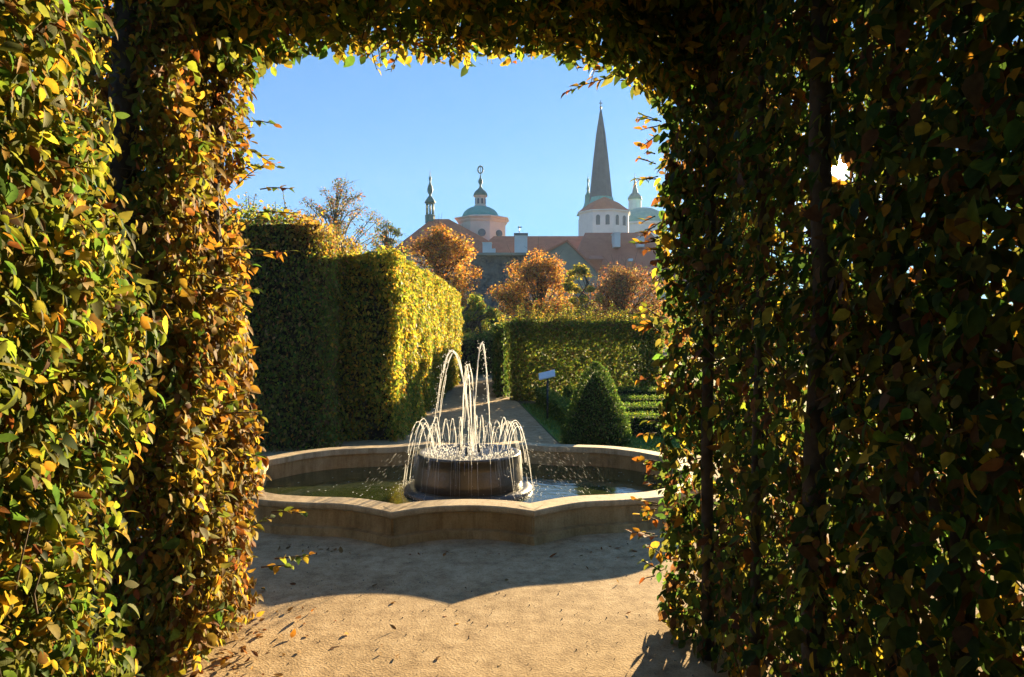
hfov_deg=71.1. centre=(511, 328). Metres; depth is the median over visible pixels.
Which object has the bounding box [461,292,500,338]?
linden tree
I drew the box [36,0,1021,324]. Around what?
sky
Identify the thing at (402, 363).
hornbeam hedge
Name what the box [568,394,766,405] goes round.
box hedge
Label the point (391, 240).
linden tree
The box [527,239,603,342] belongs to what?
gabled outbuilding
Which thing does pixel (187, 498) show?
hornbeam arch
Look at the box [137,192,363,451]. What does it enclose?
hornbeam hedge
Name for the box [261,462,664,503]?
water
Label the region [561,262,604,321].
young tree
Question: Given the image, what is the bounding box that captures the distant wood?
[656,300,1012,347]
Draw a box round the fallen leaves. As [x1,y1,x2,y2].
[189,540,698,676]
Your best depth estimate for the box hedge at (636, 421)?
11.93 m
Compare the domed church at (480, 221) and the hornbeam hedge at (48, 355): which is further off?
the domed church at (480, 221)
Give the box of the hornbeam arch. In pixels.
[5,0,755,676]
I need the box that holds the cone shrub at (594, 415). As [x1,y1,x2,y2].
[560,361,631,445]
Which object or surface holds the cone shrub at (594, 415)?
on the lawn at (558, 430)
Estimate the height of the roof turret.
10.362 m
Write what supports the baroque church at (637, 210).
on the ground at (481, 375)
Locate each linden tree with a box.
[266,177,392,251]
[371,218,410,254]
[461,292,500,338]
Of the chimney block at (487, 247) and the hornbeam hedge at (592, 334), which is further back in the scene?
the chimney block at (487, 247)
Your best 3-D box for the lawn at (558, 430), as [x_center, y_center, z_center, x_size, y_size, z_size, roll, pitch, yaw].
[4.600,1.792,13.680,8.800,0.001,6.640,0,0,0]
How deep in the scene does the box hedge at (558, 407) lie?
14.46 m
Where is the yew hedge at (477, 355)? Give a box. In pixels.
[460,321,534,373]
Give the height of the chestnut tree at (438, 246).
8.336 m
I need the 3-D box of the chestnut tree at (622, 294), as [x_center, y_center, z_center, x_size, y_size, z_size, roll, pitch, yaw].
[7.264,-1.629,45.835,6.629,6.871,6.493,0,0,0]
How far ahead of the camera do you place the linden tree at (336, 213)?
58.02 m
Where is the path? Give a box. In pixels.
[51,378,1023,676]
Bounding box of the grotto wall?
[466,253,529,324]
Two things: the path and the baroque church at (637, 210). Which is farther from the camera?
the baroque church at (637, 210)
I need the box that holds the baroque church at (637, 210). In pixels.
[628,177,667,238]
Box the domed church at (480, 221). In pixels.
[396,166,508,303]
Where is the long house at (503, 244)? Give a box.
[477,236,582,252]
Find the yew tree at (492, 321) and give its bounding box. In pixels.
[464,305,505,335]
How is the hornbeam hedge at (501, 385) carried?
on the ground at (481, 375)
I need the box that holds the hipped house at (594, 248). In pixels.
[577,232,688,335]
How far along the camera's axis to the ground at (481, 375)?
27.31 m
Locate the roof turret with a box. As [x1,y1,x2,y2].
[425,176,435,222]
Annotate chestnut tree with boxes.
[402,216,482,327]
[485,238,578,332]
[582,254,672,342]
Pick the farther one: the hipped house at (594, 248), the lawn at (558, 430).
the hipped house at (594, 248)
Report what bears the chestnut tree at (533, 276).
on the ground at (481, 375)
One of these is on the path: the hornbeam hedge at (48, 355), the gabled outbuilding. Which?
the hornbeam hedge at (48, 355)
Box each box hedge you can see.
[533,386,573,424]
[563,386,719,398]
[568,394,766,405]
[616,400,792,415]
[625,409,805,435]
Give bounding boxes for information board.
[539,369,554,418]
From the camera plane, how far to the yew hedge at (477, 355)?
28.53 m
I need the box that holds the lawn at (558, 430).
[521,404,1022,451]
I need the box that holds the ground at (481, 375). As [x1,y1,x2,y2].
[461,340,1022,452]
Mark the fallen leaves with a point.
(223, 664)
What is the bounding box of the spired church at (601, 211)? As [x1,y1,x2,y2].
[577,100,629,235]
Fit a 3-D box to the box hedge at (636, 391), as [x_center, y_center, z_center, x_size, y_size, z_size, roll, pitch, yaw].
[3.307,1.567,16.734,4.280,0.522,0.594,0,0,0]
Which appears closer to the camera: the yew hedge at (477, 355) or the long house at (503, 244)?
the yew hedge at (477, 355)
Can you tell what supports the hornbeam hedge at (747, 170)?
on the ground at (481, 375)
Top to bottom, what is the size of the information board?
0.980 m
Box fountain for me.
[236,441,715,546]
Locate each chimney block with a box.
[482,242,495,252]
[514,226,527,252]
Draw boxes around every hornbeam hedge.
[0,0,173,676]
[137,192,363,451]
[330,234,464,441]
[490,314,511,396]
[505,297,665,400]
[561,0,1023,676]

